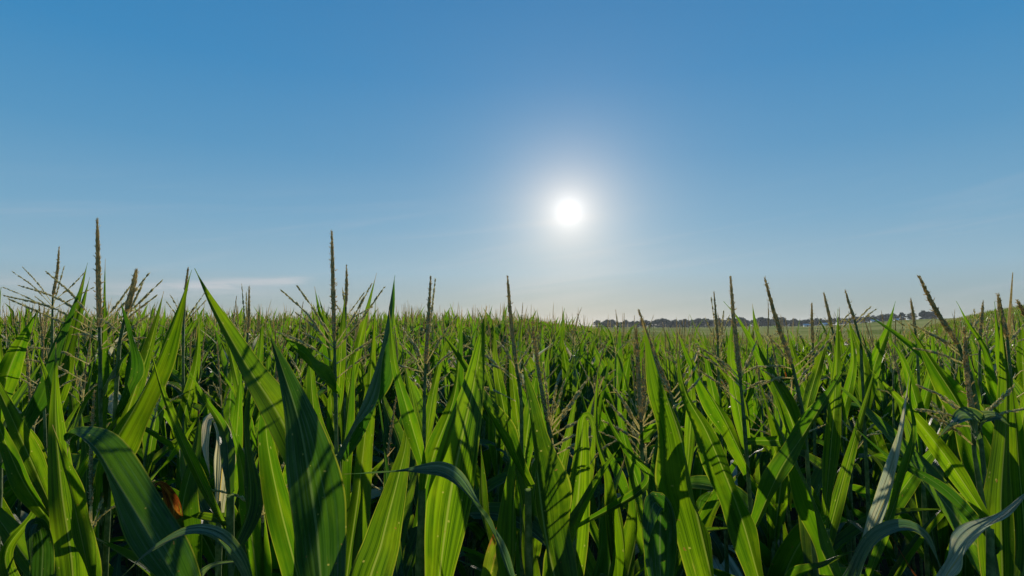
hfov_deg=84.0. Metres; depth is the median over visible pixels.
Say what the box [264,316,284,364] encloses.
corn plant
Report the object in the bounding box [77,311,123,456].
corn plant
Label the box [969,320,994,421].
corn plant
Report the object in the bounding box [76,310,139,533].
corn plant
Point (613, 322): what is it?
tree
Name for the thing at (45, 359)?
corn plant
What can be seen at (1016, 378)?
corn plant
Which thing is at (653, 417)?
corn plant
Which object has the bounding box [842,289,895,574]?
corn plant
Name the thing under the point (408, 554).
corn plant
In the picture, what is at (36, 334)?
corn plant
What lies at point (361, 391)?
corn plant
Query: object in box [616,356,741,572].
corn plant
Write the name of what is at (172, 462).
corn plant
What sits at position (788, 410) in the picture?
corn plant
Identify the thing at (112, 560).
corn plant
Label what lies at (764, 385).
corn plant
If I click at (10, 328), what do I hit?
corn plant
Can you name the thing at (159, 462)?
corn plant
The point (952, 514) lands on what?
corn field
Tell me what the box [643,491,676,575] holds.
corn plant
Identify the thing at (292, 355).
corn plant
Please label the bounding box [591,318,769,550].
corn plant
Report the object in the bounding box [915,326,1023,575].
corn plant
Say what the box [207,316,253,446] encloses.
corn plant
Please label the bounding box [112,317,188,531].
corn plant
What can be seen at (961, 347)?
corn plant
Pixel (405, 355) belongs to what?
corn plant
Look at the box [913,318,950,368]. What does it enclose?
corn plant
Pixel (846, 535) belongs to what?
corn plant
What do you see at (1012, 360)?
corn plant
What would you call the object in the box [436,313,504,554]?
corn plant
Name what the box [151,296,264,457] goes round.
corn plant
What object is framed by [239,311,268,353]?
corn plant
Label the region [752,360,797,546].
corn plant
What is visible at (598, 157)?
sky
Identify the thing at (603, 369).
corn plant
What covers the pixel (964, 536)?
corn plant
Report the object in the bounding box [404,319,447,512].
corn plant
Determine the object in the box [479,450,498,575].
corn plant
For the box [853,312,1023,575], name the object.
corn plant
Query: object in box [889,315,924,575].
corn plant
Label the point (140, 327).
corn plant
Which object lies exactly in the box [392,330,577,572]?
corn plant
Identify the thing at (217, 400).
corn plant
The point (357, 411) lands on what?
corn plant
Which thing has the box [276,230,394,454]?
corn plant
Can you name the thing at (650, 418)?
corn plant
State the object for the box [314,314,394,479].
corn plant
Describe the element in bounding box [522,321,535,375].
corn plant
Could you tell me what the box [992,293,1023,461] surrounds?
corn plant
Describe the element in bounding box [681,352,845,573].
corn plant
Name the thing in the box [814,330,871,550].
corn plant
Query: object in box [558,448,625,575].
corn plant
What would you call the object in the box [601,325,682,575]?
corn plant
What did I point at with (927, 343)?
corn plant
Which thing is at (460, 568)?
corn plant
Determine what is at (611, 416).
corn plant
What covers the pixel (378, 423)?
corn plant
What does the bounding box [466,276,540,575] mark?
corn plant
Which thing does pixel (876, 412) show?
corn plant
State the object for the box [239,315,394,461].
corn plant
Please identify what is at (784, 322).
tree
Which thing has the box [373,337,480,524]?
corn plant
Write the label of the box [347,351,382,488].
corn plant
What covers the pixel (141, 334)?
corn plant
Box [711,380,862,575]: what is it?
corn plant
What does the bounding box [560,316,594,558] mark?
corn plant
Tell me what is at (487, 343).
corn plant
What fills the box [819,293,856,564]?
corn plant
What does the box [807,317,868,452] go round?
corn plant
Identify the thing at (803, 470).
corn plant
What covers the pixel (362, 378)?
corn plant
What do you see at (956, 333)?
corn plant
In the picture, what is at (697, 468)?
corn plant
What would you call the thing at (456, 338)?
corn plant
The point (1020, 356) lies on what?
corn plant
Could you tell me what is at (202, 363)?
corn plant
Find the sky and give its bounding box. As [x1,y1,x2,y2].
[0,0,1023,325]
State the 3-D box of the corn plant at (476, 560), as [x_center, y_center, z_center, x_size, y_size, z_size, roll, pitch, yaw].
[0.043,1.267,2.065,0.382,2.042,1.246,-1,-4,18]
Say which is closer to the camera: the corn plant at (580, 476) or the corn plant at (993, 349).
the corn plant at (580, 476)
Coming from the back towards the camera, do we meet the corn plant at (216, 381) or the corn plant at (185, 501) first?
the corn plant at (216, 381)
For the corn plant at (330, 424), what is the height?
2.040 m
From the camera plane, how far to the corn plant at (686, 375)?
4.10 m
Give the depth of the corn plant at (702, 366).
5.14 m
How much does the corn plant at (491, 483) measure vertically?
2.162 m
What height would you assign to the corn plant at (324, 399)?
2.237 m
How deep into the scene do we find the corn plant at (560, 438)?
5.24 m
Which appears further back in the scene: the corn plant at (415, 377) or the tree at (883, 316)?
the tree at (883, 316)
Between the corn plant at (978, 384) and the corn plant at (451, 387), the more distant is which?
the corn plant at (451, 387)
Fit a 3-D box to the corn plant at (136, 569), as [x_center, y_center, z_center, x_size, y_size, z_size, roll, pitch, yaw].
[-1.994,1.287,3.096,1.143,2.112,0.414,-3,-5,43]
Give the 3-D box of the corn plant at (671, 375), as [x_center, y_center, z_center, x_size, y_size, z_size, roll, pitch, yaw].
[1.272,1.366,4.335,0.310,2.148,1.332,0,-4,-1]
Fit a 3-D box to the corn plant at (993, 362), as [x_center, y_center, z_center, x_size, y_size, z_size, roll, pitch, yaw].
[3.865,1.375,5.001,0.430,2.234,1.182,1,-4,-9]
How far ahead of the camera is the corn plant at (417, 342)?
5.93 m
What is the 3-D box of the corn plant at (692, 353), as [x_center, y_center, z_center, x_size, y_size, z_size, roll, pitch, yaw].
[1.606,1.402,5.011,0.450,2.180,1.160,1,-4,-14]
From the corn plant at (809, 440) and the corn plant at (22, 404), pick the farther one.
the corn plant at (809, 440)
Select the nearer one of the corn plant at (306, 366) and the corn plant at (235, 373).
the corn plant at (235, 373)
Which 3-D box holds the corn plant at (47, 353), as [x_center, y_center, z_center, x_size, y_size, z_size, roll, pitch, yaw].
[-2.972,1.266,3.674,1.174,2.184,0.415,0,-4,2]
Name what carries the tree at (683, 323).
on the ground
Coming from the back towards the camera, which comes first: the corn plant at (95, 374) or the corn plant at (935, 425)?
the corn plant at (95, 374)
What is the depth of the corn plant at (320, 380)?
4.13 m
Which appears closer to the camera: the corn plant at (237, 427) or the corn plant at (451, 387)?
the corn plant at (237, 427)
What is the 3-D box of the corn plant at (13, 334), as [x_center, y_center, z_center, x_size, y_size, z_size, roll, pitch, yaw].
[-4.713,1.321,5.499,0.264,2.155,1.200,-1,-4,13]
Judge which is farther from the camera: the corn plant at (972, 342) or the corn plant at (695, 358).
the corn plant at (695, 358)
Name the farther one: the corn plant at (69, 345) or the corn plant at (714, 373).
the corn plant at (714, 373)
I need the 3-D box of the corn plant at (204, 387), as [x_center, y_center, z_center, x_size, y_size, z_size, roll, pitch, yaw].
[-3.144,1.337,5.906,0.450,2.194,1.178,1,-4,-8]
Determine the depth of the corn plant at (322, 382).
5.62 m
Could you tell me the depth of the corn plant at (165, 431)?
3.78 m
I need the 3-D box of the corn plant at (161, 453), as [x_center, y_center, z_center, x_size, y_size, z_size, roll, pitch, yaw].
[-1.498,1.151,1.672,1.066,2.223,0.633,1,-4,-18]
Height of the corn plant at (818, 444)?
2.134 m
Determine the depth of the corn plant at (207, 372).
5.87 m
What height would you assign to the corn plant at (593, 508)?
2.104 m
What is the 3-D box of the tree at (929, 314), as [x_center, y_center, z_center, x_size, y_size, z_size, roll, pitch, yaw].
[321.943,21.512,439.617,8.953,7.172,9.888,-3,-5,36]
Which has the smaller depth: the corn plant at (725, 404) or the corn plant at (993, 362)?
the corn plant at (725, 404)
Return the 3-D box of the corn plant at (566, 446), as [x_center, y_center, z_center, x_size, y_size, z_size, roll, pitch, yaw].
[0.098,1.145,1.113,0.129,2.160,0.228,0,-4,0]
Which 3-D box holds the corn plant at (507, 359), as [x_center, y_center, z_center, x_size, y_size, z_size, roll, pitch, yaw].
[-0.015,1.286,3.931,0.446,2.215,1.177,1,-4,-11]
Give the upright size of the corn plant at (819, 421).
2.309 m
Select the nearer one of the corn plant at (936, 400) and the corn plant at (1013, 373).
the corn plant at (936, 400)
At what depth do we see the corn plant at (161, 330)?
4.74 m
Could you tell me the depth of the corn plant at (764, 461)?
2.55 m
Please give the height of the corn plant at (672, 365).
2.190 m
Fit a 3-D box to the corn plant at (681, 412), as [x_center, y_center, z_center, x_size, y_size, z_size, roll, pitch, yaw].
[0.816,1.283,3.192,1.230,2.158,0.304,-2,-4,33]
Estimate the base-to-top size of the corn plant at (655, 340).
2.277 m
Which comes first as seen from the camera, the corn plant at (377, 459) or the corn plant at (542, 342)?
the corn plant at (377, 459)
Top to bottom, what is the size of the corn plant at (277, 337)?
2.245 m
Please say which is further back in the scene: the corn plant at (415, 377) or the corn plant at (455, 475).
the corn plant at (415, 377)
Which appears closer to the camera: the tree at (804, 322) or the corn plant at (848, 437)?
the corn plant at (848, 437)
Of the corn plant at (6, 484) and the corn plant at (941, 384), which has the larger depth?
the corn plant at (6, 484)
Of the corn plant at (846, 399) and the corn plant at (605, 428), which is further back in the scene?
the corn plant at (605, 428)
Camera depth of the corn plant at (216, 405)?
4.67 m
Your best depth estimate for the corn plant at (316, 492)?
0.68 m
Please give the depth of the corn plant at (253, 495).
0.99 m
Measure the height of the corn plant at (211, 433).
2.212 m
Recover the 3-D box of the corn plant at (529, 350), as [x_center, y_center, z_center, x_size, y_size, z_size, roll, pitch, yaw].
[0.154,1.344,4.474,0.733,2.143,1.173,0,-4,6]
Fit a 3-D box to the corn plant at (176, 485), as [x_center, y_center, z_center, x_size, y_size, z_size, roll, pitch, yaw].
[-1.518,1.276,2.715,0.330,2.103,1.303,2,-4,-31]
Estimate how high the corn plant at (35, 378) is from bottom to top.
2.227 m
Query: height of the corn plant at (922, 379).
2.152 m
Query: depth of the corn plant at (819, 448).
5.35 m
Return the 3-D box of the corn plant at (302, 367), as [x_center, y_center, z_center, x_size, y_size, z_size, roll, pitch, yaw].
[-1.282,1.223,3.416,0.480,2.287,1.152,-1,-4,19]
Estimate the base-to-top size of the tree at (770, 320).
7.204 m
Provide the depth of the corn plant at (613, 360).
5.79 m
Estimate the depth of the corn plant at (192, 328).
5.86 m
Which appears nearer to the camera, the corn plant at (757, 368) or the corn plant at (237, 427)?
the corn plant at (237, 427)
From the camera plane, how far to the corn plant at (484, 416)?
2.84 m
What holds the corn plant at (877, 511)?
on the ground
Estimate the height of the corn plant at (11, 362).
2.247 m
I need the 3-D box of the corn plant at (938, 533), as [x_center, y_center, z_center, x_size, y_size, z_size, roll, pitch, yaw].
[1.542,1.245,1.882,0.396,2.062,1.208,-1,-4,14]
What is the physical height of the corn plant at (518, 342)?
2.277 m
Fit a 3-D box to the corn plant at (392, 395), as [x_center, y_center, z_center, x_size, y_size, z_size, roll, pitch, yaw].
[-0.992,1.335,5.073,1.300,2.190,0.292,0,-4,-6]
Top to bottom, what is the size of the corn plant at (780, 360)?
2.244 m
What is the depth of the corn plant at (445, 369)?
2.91 m
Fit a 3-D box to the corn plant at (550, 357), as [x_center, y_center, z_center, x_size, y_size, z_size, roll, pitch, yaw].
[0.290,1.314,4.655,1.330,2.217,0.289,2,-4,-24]
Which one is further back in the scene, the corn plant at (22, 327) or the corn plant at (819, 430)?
the corn plant at (819, 430)
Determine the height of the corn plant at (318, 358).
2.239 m
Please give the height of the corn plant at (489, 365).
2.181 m
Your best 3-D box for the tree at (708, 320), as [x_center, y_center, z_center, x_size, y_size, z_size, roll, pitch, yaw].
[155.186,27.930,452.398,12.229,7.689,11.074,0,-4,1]
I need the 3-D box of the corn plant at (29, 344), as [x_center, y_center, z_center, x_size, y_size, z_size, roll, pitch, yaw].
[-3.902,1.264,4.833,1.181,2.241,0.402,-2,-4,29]
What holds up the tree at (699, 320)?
on the ground
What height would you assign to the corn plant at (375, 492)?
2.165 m
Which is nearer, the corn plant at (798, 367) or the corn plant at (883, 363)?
the corn plant at (798, 367)
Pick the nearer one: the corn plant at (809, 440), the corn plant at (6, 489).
the corn plant at (6, 489)
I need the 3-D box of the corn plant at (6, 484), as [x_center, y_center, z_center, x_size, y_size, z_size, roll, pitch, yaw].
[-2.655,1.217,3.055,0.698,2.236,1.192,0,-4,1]
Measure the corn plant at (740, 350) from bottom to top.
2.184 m
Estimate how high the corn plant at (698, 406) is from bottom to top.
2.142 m
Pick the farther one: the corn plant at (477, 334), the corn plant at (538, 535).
the corn plant at (477, 334)
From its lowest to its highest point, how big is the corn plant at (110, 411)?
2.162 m
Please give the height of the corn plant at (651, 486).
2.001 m
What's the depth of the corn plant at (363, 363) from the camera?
5.67 m
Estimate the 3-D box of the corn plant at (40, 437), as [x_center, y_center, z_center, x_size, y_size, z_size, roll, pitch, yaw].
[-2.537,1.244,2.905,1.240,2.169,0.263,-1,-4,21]
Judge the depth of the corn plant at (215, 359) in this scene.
4.79 m
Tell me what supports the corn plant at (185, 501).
on the ground
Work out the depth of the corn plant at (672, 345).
5.15 m
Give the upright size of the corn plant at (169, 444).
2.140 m
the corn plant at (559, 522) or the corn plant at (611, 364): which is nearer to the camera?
the corn plant at (559, 522)
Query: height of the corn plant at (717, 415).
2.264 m
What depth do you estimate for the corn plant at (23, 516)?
2.43 m
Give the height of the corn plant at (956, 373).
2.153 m
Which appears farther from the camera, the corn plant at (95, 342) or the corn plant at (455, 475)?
the corn plant at (95, 342)
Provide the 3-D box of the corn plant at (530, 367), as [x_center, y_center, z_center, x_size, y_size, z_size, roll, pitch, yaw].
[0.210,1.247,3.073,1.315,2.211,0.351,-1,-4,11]
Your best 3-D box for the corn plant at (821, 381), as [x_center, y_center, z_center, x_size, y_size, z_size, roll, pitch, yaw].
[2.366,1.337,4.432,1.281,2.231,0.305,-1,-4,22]
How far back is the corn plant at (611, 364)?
5.16 m
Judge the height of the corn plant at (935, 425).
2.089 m
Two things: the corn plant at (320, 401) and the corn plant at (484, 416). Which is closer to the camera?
the corn plant at (484, 416)
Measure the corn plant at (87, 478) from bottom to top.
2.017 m
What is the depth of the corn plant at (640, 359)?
4.09 m
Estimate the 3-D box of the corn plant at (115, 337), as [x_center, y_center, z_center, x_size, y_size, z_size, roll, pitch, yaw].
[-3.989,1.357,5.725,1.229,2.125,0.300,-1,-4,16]
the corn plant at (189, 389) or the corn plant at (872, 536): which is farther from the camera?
the corn plant at (189, 389)
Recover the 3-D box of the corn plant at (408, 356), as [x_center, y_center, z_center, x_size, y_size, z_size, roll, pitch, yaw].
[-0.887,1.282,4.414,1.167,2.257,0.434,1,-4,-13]
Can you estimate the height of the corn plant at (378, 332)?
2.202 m
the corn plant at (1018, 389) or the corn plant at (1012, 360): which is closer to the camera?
the corn plant at (1018, 389)
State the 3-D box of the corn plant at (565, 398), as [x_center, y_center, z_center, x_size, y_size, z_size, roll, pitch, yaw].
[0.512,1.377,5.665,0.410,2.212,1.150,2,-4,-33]
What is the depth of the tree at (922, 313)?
438.57 m
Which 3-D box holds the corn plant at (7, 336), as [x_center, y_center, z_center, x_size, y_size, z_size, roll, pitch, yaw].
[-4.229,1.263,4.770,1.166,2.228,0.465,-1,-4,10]
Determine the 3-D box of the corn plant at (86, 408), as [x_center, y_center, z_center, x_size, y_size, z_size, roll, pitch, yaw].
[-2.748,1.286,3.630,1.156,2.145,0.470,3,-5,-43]
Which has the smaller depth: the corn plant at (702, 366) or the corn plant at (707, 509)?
the corn plant at (707, 509)
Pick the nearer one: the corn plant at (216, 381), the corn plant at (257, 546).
the corn plant at (257, 546)
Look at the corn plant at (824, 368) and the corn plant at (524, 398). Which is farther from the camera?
the corn plant at (824, 368)
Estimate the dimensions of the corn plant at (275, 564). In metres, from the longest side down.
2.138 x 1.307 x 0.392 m
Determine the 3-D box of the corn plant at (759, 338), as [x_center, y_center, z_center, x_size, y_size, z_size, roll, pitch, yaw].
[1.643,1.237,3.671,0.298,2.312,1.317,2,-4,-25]
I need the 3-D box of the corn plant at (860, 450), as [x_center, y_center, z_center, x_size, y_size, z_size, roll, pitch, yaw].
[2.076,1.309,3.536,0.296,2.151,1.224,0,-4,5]
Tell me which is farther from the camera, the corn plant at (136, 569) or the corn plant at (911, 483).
the corn plant at (136, 569)
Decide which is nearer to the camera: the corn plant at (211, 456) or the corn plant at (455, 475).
the corn plant at (455, 475)
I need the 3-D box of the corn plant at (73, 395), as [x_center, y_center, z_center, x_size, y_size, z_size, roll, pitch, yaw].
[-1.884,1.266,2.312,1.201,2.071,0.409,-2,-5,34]
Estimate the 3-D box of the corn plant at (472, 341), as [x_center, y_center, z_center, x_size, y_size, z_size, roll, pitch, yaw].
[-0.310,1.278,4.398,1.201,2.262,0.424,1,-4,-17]
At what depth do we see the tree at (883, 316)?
454.87 m
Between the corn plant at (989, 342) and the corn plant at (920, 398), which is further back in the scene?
the corn plant at (989, 342)
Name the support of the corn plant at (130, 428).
on the ground
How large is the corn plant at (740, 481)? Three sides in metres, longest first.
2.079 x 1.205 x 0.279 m
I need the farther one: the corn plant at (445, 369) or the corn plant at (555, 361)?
the corn plant at (555, 361)
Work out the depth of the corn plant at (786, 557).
1.67 m
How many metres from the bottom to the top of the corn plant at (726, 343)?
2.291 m
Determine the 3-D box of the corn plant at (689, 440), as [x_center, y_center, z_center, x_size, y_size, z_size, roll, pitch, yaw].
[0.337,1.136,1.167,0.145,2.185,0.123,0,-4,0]
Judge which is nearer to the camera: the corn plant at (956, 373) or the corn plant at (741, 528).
the corn plant at (741, 528)
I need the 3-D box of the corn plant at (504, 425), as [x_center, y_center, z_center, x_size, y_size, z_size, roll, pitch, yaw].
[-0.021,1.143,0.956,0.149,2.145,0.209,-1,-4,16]
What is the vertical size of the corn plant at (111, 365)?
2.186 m
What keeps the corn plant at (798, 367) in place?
on the ground
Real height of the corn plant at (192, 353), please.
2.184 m
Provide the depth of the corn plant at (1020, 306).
1.39 m
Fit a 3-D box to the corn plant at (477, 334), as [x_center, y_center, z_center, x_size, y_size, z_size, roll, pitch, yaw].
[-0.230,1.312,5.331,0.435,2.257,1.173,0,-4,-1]
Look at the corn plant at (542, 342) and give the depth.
4.70 m
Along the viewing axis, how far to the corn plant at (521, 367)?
3.92 m
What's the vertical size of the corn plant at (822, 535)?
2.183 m
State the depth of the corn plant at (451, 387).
5.92 m
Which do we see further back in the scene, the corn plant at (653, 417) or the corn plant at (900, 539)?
the corn plant at (653, 417)
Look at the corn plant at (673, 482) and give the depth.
0.84 m
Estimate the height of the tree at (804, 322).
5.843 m
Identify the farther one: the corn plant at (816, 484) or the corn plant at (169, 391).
the corn plant at (169, 391)
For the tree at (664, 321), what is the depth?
438.18 m
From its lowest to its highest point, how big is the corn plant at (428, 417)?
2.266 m
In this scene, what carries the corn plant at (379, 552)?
on the ground
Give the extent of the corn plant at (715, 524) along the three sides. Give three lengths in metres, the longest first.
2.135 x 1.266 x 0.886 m
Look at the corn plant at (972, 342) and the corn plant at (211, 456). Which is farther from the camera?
the corn plant at (972, 342)
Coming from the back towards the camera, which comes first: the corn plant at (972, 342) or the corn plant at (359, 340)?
the corn plant at (972, 342)
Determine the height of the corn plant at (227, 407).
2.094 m
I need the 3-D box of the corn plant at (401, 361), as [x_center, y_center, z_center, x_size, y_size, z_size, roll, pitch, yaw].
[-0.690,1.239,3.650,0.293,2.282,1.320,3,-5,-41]
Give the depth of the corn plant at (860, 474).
3.66 m
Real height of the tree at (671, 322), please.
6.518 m
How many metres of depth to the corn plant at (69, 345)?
2.00 m
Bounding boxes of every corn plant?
[0,280,83,550]
[0,341,130,575]
[1,304,201,575]
[1,306,79,402]
[1,381,280,575]
[2,246,94,512]
[2,308,14,347]
[2,347,130,575]
[3,218,191,565]
[3,309,76,505]
[3,317,68,416]
[3,432,10,496]
[4,306,33,508]
[6,313,85,423]
[9,311,82,367]
[10,338,163,518]
[13,319,79,513]
[15,358,168,558]
[25,425,96,575]
[26,308,56,511]
[28,306,86,365]
[31,336,97,409]
[34,321,171,425]
[37,304,59,376]
[63,426,252,575]
[64,306,208,420]
[64,319,113,421]
[67,344,133,575]
[75,322,167,542]
[75,390,154,575]
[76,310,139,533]
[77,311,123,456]
[89,314,116,537]
[91,304,171,479]
[91,328,122,395]
[92,301,126,382]
[92,307,114,359]
[95,329,378,575]
[96,418,394,575]
[98,268,163,575]
[110,339,351,554]
[111,323,229,542]
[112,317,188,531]
[114,306,222,421]
[115,302,208,480]
[120,313,220,478]
[122,310,202,560]
[125,330,175,575]
[134,319,229,465]
[148,342,262,575]
[149,325,207,481]
[150,329,215,414]
[150,409,201,575]
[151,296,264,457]
[152,342,257,575]
[153,322,270,478]
[156,318,202,475]
[157,317,193,479]
[158,336,211,490]
[160,338,216,447]
[164,311,221,393]
[166,267,205,481]
[168,322,323,433]
[169,365,326,467]
[171,373,242,575]
[184,316,229,441]
[184,325,257,575]
[190,323,381,498]
[194,268,298,575]
[200,306,268,436]
[200,320,278,455]
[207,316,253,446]
[207,324,258,392]
[208,323,268,354]
[213,301,317,462]
[215,311,318,386]
[217,313,326,415]
[226,283,267,551]
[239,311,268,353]
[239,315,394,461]
[253,311,319,383]
[256,307,428,483]
[256,315,374,505]
[263,307,323,388]
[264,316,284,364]
[266,330,300,575]
[269,334,346,575]
[271,315,435,501]
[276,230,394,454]
[277,321,320,399]
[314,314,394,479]
[316,382,350,493]
[318,320,376,448]
[321,332,407,519]
[322,318,358,466]
[323,326,381,444]
[330,265,376,443]
[335,277,394,575]
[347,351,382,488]
[349,311,463,575]
[352,313,401,498]
[354,359,515,575]
[354,461,514,575]
[362,314,405,499]
[366,319,450,475]
[371,397,416,575]
[373,326,575,575]
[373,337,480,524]
[373,347,568,575]
[374,314,533,572]
[374,315,464,514]
[378,314,450,499]
[379,323,440,416]
[381,320,455,447]
[381,325,480,485]
[382,312,465,509]
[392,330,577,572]
[394,311,425,419]
[395,314,468,414]
[398,276,469,575]
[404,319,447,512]
[404,328,620,573]
[408,311,438,391]
[424,306,486,575]
[430,324,505,575]
[433,308,552,575]
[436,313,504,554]
[439,328,539,575]
[442,314,467,389]
[445,315,498,402]
[446,310,465,551]
[458,355,554,575]
[458,358,740,575]
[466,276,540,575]
[469,375,726,575]
[473,310,500,494]
[477,314,491,522]
[477,328,561,569]
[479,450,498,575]
[482,358,568,548]
[484,316,510,465]
[485,321,570,440]
[491,336,736,554]
[501,318,589,469]
[503,305,551,570]
[506,316,551,380]
[510,314,628,553]
[514,393,562,575]
[521,316,628,472]
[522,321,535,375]
[522,361,620,575]
[530,321,593,469]
[537,317,566,413]
[542,309,641,544]
[544,323,572,424]
[549,314,687,526]
[550,314,630,553]
[553,325,630,500]
[557,328,592,440]
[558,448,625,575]
[559,319,630,457]
[560,310,600,457]
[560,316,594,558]
[566,336,652,443]
[570,364,649,575]
[574,324,733,548]
[581,331,611,474]
[589,353,849,575]
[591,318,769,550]
[598,316,684,445]
[599,347,759,503]
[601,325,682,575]
[609,331,681,423]
[616,318,654,405]
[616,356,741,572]
[630,358,671,419]
[631,318,800,542]
[631,320,703,386]
[637,322,675,421]
[638,309,702,474]
[638,315,662,355]
[638,369,940,575]
[639,319,765,437]
[642,321,713,575]
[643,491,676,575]
[648,436,657,493]
[652,328,790,556]
[655,327,726,392]
[659,316,701,361]
[660,328,726,428]
[673,327,810,531]
[676,276,788,513]
[677,349,763,575]
[677,410,962,575]
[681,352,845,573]
[688,323,701,411]
[691,316,755,552]
[696,335,863,575]
[700,324,749,389]
[701,335,727,526]
[702,334,773,414]
[703,291,729,572]
[710,343,796,527]
[711,312,780,380]
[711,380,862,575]
[721,324,780,402]
[723,303,857,533]
[723,340,780,390]
[723,348,812,473]
[741,330,822,478]
[742,355,880,571]
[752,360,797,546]
[756,277,835,575]
[760,318,889,495]
[760,328,876,508]
[765,316,875,575]
[768,316,816,467]
[779,310,874,512]
[780,316,861,516]
[785,354,916,575]
[788,303,825,470]
[798,327,829,474]
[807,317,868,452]
[810,330,899,573]
[811,321,871,506]
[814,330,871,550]
[816,316,925,540]
[816,326,891,573]
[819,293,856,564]
[819,324,901,533]
[821,341,979,575]
[841,319,943,575]
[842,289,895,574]
[843,344,916,573]
[843,519,941,575]
[849,403,975,575]
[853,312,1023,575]
[857,310,935,571]
[864,329,874,465]
[865,323,896,404]
[875,317,942,420]
[875,351,964,575]
[877,318,982,438]
[886,354,1023,575]
[889,298,936,575]
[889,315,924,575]
[889,325,916,384]
[904,275,997,515]
[904,329,949,575]
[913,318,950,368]
[915,318,1016,387]
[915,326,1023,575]
[920,317,993,419]
[923,334,1018,396]
[924,328,992,384]
[929,311,962,418]
[929,325,994,424]
[936,494,1023,575]
[954,304,1023,409]
[961,301,991,404]
[961,339,1014,363]
[967,319,991,404]
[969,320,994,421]
[976,317,1015,375]
[990,338,1020,400]
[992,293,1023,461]
[994,317,1023,366]
[1012,334,1018,376]
[1015,299,1023,341]
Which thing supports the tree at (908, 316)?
on the ground
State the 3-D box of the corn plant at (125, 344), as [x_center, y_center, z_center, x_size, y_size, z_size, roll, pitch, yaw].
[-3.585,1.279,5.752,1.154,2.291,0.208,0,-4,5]
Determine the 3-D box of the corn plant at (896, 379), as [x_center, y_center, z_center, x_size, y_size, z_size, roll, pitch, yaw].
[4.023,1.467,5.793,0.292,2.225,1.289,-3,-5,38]
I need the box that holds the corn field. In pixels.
[0,272,1023,575]
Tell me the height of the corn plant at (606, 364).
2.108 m
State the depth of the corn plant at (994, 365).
4.95 m
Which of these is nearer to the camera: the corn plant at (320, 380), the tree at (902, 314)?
the corn plant at (320, 380)
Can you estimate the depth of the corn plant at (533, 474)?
1.54 m
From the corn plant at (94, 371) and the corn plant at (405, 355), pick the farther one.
the corn plant at (405, 355)
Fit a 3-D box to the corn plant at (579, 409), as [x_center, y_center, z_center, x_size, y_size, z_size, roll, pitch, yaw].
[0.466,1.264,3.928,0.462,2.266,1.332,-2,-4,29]
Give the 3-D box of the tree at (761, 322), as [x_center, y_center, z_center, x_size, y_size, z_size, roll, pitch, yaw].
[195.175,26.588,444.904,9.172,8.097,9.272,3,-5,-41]
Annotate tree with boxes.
[606,319,616,327]
[656,318,668,327]
[668,320,675,326]
[680,319,689,326]
[693,318,703,327]
[703,318,711,327]
[756,317,766,326]
[764,318,772,326]
[780,318,789,325]
[790,318,797,325]
[799,320,808,325]
[877,314,887,320]
[897,312,905,319]
[906,313,917,319]
[918,310,928,318]
[925,311,934,318]
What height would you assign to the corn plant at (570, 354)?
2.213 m
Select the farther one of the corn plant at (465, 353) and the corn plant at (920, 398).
the corn plant at (465, 353)
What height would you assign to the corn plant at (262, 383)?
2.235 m
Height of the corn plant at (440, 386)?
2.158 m
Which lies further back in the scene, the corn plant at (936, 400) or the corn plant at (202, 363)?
the corn plant at (202, 363)
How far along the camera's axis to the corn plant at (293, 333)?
5.49 m
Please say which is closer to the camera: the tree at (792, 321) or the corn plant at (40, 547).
the corn plant at (40, 547)
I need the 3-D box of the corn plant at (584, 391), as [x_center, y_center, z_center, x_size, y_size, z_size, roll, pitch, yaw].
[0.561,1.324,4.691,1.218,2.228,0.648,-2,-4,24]
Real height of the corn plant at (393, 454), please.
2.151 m
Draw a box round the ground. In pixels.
[64,318,956,575]
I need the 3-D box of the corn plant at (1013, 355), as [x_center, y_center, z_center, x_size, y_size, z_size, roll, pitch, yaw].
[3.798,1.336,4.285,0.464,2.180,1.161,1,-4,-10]
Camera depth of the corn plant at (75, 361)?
5.68 m
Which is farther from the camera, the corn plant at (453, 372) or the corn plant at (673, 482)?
the corn plant at (453, 372)
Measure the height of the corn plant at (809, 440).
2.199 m
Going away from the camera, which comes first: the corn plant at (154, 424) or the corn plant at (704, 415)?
the corn plant at (154, 424)
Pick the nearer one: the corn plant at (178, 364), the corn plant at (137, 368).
the corn plant at (137, 368)
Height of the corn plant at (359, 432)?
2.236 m
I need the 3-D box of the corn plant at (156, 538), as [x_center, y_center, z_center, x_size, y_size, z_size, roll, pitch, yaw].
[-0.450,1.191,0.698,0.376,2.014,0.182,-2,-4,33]
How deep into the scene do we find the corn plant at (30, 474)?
0.88 m
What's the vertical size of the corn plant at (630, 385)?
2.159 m
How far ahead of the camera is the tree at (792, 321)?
450.75 m
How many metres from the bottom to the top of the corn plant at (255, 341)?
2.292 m
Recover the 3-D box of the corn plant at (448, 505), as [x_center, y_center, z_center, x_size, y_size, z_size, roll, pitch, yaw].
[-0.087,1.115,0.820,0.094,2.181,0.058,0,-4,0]
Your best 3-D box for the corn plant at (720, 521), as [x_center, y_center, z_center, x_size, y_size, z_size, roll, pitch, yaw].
[1.261,1.270,3.484,1.171,2.221,0.460,-2,-4,22]
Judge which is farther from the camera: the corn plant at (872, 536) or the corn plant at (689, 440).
the corn plant at (689, 440)
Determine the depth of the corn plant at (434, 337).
5.12 m
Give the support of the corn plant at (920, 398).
on the ground
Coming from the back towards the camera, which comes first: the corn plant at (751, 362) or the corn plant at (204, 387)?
the corn plant at (204, 387)
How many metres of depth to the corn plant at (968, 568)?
1.93 m

